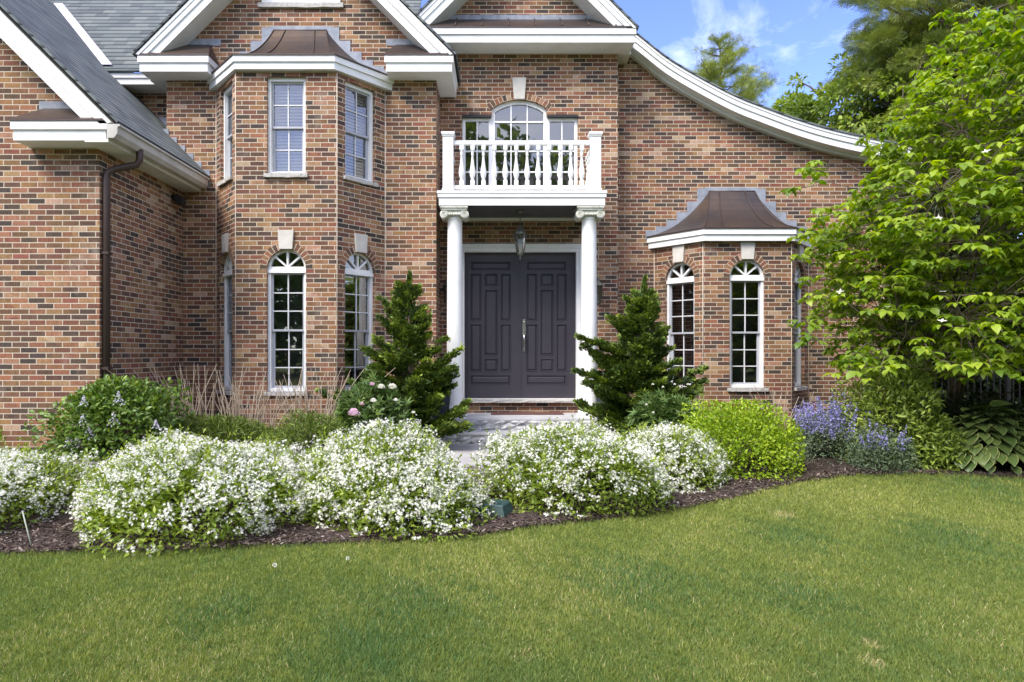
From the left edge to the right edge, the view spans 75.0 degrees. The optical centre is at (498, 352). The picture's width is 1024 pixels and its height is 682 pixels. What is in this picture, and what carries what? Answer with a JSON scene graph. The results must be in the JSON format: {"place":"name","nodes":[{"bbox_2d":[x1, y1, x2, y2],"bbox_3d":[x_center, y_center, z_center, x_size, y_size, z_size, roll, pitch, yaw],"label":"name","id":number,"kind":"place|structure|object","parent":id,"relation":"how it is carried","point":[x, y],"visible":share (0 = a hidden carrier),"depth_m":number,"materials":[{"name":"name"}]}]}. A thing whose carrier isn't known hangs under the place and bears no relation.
{"place":"outdoors","nodes":[
{"label":"outdoors","id":0,"kind":"place"},
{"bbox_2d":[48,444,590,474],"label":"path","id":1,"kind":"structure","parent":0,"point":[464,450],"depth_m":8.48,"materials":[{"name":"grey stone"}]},
{"bbox_2d":[0,391,1023,681],"bbox_3d":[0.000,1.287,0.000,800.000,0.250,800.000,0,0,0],"label":"lawn","id":2,"kind":"structure","parent":0,"point":[578,589],"depth_m":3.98,"materials":[{"name":"plant"}]},
{"bbox_2d":[0,0,922,447],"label":"brick house","id":3,"kind":"structure","parent":2,"relation":"on","point":[270,190],"depth_m":10.20,"materials":[{"name":"brown brick"}]},
{"bbox_2d":[217,85,232,186],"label":"window","id":4,"kind":"structure","parent":3,"relation":"in","point":[228,176],"depth_m":10.05,"materials":[{"name":"white paint"}]},
{"bbox_2d":[217,233,234,394],"bbox_3d":[-3.854,-0.569,9.970,0.531,2.361,0.770,0,0,-39],"label":"window","id":5,"kind":"structure","parent":3,"relation":"in","point":[229,263],"depth_m":10.06,"materials":[{"name":"white paint"}]},
{"bbox_2d":[263,78,307,177],"bbox_3d":[-3.030,-3.220,9.725,0.620,1.449,0.531,0,0,0],"label":"window","id":6,"kind":"structure","parent":3,"relation":"in","point":[286,96],"depth_m":9.71,"materials":[{"name":"white glass"}]},
{"bbox_2d":[259,230,312,395],"bbox_3d":[-3.030,-0.569,9.725,0.770,2.361,0.531,0,0,0],"label":"window","id":7,"kind":"structure","parent":3,"relation":"in","point":[286,271],"depth_m":9.64,"materials":[{"name":"white paint"}]},
{"bbox_2d":[339,233,380,390],"bbox_3d":[-2.206,-0.569,9.971,0.531,2.361,0.770,0,0,39],"label":"window","id":8,"kind":"structure","parent":3,"relation":"in","point":[361,336],"depth_m":10.02,"materials":[{"name":"white paint"}]},
{"bbox_2d":[343,82,377,186],"bbox_3d":[-2.206,-3.220,9.970,0.531,1.449,0.620,0,0,39],"label":"window","id":9,"kind":"structure","parent":3,"relation":"in","point":[350,89],"depth_m":10.02,"materials":[{"name":"white glass"}]},
{"bbox_2d":[433,373,450,417],"bbox_3d":[-0.860,0.620,9.980,0.360,0.700,0.360,0,0,0],"label":"planter","id":10,"kind":"object","parent":3,"relation":"on","point":[444,408],"visible":0.05,"depth_m":9.85,"materials":[{"name":"ceramic"}]},
{"bbox_2d":[465,253,520,397],"bbox_3d":[-0.095,-0.453,10.976,0.931,2.395,0.057,0,0,0],"label":"door","id":11,"kind":"structure","parent":3,"relation":"in","point":[492,280],"depth_m":10.96,"materials":[{"name":"grey paint"}]},
{"bbox_2d":[462,77,577,184],"bbox_3d":[0.350,-3.290,11.103,2.000,2.380,0.535,0,0,0],"label":"window","id":12,"kind":"structure","parent":3,"relation":"in","point":[513,120],"depth_m":11.37,"materials":[{"name":"white glass"}]},
{"bbox_2d":[513,210,527,258],"bbox_3d":[0.335,-1.827,10.350,0.238,0.755,0.209,0,0,0],"label":"hanging lantern","id":13,"kind":"object","parent":3,"relation":"hanging from","point":[519,231],"visible":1,"depth_m":10.31,"materials":[{"name":"metal"}]},
{"bbox_2d":[521,253,575,397],"bbox_3d":[0.812,-0.453,10.942,0.906,2.395,0.126,0,0,0],"label":"door","id":14,"kind":"structure","parent":3,"relation":"in","point":[548,280],"depth_m":10.96,"materials":[{"name":"grey paint"}]},
{"bbox_2d":[660,245,699,388],"bbox_3d":[3.113,-0.569,11.015,0.531,2.361,0.770,0,0,-40],"label":"window","id":15,"kind":"structure","parent":3,"relation":"in","point":[678,251],"depth_m":11.02,"materials":[{"name":"white paint"}]},
{"bbox_2d":[723,242,771,391],"bbox_3d":[3.930,-0.569,10.755,0.770,2.361,0.531,0,0,0],"label":"window","id":16,"kind":"structure","parent":3,"relation":"in","point":[746,276],"depth_m":10.66,"materials":[{"name":"white paint"}]},
{"bbox_2d":[793,245,807,390],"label":"window","id":17,"kind":"structure","parent":3,"relation":"in","point":[796,270],"depth_m":11.10,"materials":[{"name":"white paint"}]},
{"bbox_2d":[0,421,1023,555],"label":"mulch bed","id":18,"kind":"object","parent":2,"relation":"on","point":[501,523],"visible":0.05,"depth_m":5.45,"materials":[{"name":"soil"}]},
{"bbox_2d":[0,427,6,450],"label":"golden shrub","id":19,"kind":"object","parent":18,"relation":"on","point":[1,435],"visible":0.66,"depth_m":7.72,"materials":[{"name":"green plant"}]},
{"bbox_2d":[22,511,30,543],"bbox_3d":[-3.405,1.276,4.815,0.146,0.260,0.010,0,0,30],"label":"marker stake","id":20,"kind":"object","parent":18,"relation":"on","point":[26,527],"visible":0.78,"depth_m":4.82,"materials":[{"name":"plastic"}]},
{"bbox_2d":[0,439,101,533],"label":"flowering shrub","id":21,"kind":"object","parent":18,"relation":"on","point":[28,470],"visible":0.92,"depth_m":5.53,"materials":[{"name":"white plant"}]},
{"bbox_2d":[16,373,194,461],"bbox_3d":[-4.499,0.726,7.779,1.685,1.007,1.304,0,0,0],"label":"lilac bush","id":22,"kind":"object","parent":18,"relation":"on","point":[117,394],"visible":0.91,"depth_m":7.43,"materials":[{"name":"green plant"}]},
{"bbox_2d":[106,364,246,438],"bbox_3d":[-4.136,0.661,8.620,1.649,1.053,0.879,0,0,-18],"label":"dry grass clump","id":23,"kind":"object","parent":18,"relation":"on","point":[198,400],"visible":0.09,"depth_m":8.67,"materials":[{"name":"plant"}]},
{"bbox_2d":[66,425,309,558],"bbox_3d":[-2.474,1.009,5.469,1.858,0.820,2.220,0,0,-22],"label":"flowering shrub","id":24,"kind":"object","parent":18,"relation":"on","point":[134,476],"visible":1,"depth_m":5.02,"materials":[{"name":"white plant"}]},
{"bbox_2d":[167,411,277,444],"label":"leafy perennial","id":25,"kind":"object","parent":18,"relation":"on","point":[211,423],"visible":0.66,"depth_m":8.30,"materials":[{"name":"green plant"}]},
{"bbox_2d":[212,367,303,440],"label":"dry grass clump","id":26,"kind":"object","parent":18,"relation":"on","point":[238,410],"visible":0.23,"depth_m":8.71,"materials":[{"name":"plant"}]},
{"bbox_2d":[260,407,354,454],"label":"leafy perennial","id":27,"kind":"object","parent":18,"relation":"on","point":[321,422],"visible":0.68,"depth_m":7.80,"materials":[{"name":"green plant"}]},
{"bbox_2d":[273,367,394,440],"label":"dry grass clump","id":28,"kind":"object","parent":18,"relation":"on","point":[307,405],"visible":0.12,"depth_m":8.69,"materials":[{"name":"plant"}]},
{"bbox_2d":[330,369,417,448],"bbox_3d":[-1.571,0.764,8.545,1.139,1.121,1.094,0,0,42],"label":"peony","id":29,"kind":"object","parent":18,"relation":"on","point":[355,405],"visible":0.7,"depth_m":8.38,"materials":[{"name":"green plant"}]},
{"bbox_2d":[287,409,497,542],"bbox_3d":[-0.872,0.936,5.644,1.802,0.943,1.687,0,0,0],"label":"flowering shrub","id":30,"kind":"object","parent":18,"relation":"on","point":[425,467],"visible":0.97,"depth_m":5.26,"materials":[{"name":"white plant"}]},
{"bbox_2d":[314,269,474,442],"bbox_3d":[-1.437,0.075,9.179,2.272,2.511,1.422,0,0,0],"label":"cypress","id":31,"kind":"object","parent":18,"relation":"on","point":[426,385],"visible":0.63,"depth_m":9.03,"materials":[{"name":"green plant"}]},
{"bbox_2d":[472,498,512,516],"bbox_3d":[-0.059,1.306,5.660,0.328,0.099,0.213,0,0,24],"label":"valve box","id":32,"kind":"object","parent":18,"relation":"on","point":[503,508],"visible":0.64,"depth_m":5.58,"materials":[{"name":"green plastic"}]},
{"bbox_2d":[468,415,678,519],"bbox_3d":[0.756,0.992,6.192,1.887,0.821,1.677,0,0,35],"label":"flowering shrub","id":33,"kind":"object","parent":18,"relation":"on","point":[569,448],"visible":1,"depth_m":5.78,"materials":[{"name":"white plant"}]},
{"bbox_2d":[570,274,709,432],"bbox_3d":[1.899,0.124,9.229,2.120,2.468,1.145,0,0,-34],"label":"cypress","id":34,"kind":"object","parent":18,"relation":"on","point":[633,363],"visible":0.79,"depth_m":9.04,"materials":[{"name":"green plant"}]},
{"bbox_2d":[619,383,704,457],"bbox_3d":[2.084,0.888,8.453,1.274,1.044,1.042,0,0,0],"label":"peony","id":35,"kind":"object","parent":18,"relation":"on","point":[662,406],"visible":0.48,"depth_m":8.31,"materials":[{"name":"green plant"}]},
{"bbox_2d":[608,419,732,493],"bbox_3d":[1.679,1.019,6.930,1.348,0.707,1.533,0,0,-31],"label":"flowering shrub","id":36,"kind":"object","parent":18,"relation":"on","point":[670,442],"visible":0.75,"depth_m":6.47,"materials":[{"name":"white plant"}]},
{"bbox_2d":[677,394,806,480],"bbox_3d":[2.574,0.882,7.162,1.358,0.833,1.209,0,0,22],"label":"golden shrub","id":37,"kind":"object","parent":18,"relation":"on","point":[758,431],"visible":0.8,"depth_m":6.93,"materials":[{"name":"green plant"}]},
{"bbox_2d":[749,384,813,441],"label":"dry grass clump","id":38,"kind":"object","parent":18,"relation":"on","point":[785,408],"visible":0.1,"depth_m":9.24,"materials":[{"name":"plant"}]},
{"bbox_2d":[790,392,875,464],"bbox_3d":[3.870,0.862,7.718,0.996,0.838,0.884,0,0,0],"label":"catmint","id":39,"kind":"object","parent":18,"relation":"on","point":[828,426],"visible":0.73,"depth_m":7.60,"materials":[{"name":"leaf"},{"name":"purple flower petals"},{"name":"stem"}]},
{"bbox_2d":[812,388,884,446],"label":"dry grass clump","id":40,"kind":"object","parent":18,"relation":"on","point":[839,403],"visible":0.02,"depth_m":8.80,"materials":[{"name":"plant"}]},
{"bbox_2d":[845,418,926,474],"bbox_3d":[4.149,1.001,7.216,0.764,0.583,0.647,0,0,0],"label":"catmint","id":41,"kind":"object","parent":18,"relation":"on","point":[883,442],"visible":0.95,"depth_m":7.09,"materials":[{"name":"leaf"},{"name":"purple flower petals"},{"name":"stem"}]},
{"bbox_2d":[827,355,957,469],"bbox_3d":[4.477,0.658,7.613,1.360,1.317,1.357,0,0,0],"label":"rhododendron","id":42,"kind":"object","parent":18,"relation":"on","point":[875,403],"visible":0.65,"depth_m":7.40,"materials":[{"name":"green plant"}]},
{"bbox_2d":[779,0,1023,428],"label":"dogwood tree","id":43,"kind":"object","parent":18,"relation":"on","point":[971,183],"visible":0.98,"depth_m":7.26,"materials":[{"name":"green plant"}]},
{"bbox_2d":[889,419,978,472],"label":"rhododendron","id":44,"kind":"object","parent":18,"relation":"on","point":[955,446],"visible":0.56,"depth_m":7.07,"materials":[{"name":"green plant"}]},
{"bbox_2d":[886,345,1022,423],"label":"iron fence","id":45,"kind":"object","parent":18,"relation":"on","point":[1007,386],"visible":0.09,"depth_m":11.29,"materials":[{"name":"black metal"}]},
{"bbox_2d":[904,388,1023,451],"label":"dark shrub","id":46,"kind":"object","parent":18,"relation":"on","point":[947,408],"visible":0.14,"depth_m":8.36,"materials":[{"name":"green plant"}]},
{"bbox_2d":[919,400,1023,474],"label":"hosta","id":47,"kind":"object","parent":18,"relation":"on","point":[990,457],"visible":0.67,"depth_m":7.02,"materials":[{"name":"green plant"}]},
{"bbox_2d":[989,396,1023,429],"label":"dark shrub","id":48,"kind":"object","parent":18,"relation":"on","point":[1022,398],"visible":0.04,"depth_m":8.67,"materials":[{"name":"green plant"}]},
{"bbox_2d":[683,27,784,106],"bbox_3d":[10.539,-6.758,30.673,10.582,16.518,8.680,0,0,44],"label":"pine tree","id":49,"kind":"object","parent":2,"relation":"on","point":[749,88],"visible":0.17,"depth_m":29.93,"materials":[{"name":"green plant"}]},
{"bbox_2d":[770,71,889,133],"bbox_3d":[10.318,-3.706,21.154,4.642,10.416,4.194,0,0,0],"label":"broadleaf tree","id":50,"kind":"object","parent":2,"relation":"on","point":[801,105],"visible":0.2,"depth_m":20.42,"materials":[{"name":"green plant"}]},
{"bbox_2d":[801,1,1020,207],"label":"broadleaf tree","id":51,"kind":"object","parent":2,"relation":"on","point":[840,120],"visible":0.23,"depth_m":18.34,"materials":[{"name":"green plant"}]},
{"bbox_2d":[815,0,1023,162],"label":"pine tree","id":52,"kind":"object","parent":2,"relation":"on","point":[877,38],"visible":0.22,"depth_m":17.68,"materials":[{"name":"green plant"}]},
{"bbox_2d":[885,138,984,401],"bbox_3d":[9.199,-1.728,15.562,4.711,6.460,3.084,0,0,0],"label":"evergreen tree","id":53,"kind":"object","parent":2,"relation":"on","point":[932,191],"depth_m":15.14,"materials":[{"name":"green plant"}]},
{"bbox_2d":[885,192,1023,409],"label":"evergreen tree","id":54,"kind":"object","parent":2,"relation":"on","point":[977,379],"visible":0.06,"depth_m":11.91,"materials":[{"name":"green plant"}]},
{"bbox_2d":[950,148,1023,410],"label":"evergreen tree","id":55,"kind":"object","parent":2,"relation":"on","point":[1016,395],"visible":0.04,"depth_m":12.64,"materials":[{"name":"green plant"}]},
{"bbox_2d":[491,412,563,414],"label":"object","id":56,"kind":"object","parent":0,"point":[526,413],"depth_m":10.51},
{"bbox_2d":[134,0,1017,237],"label":"sky","id":57,"kind":"structure","parent":0,"point":[800,36],"materials":[{"name":"blue"}]}
]}

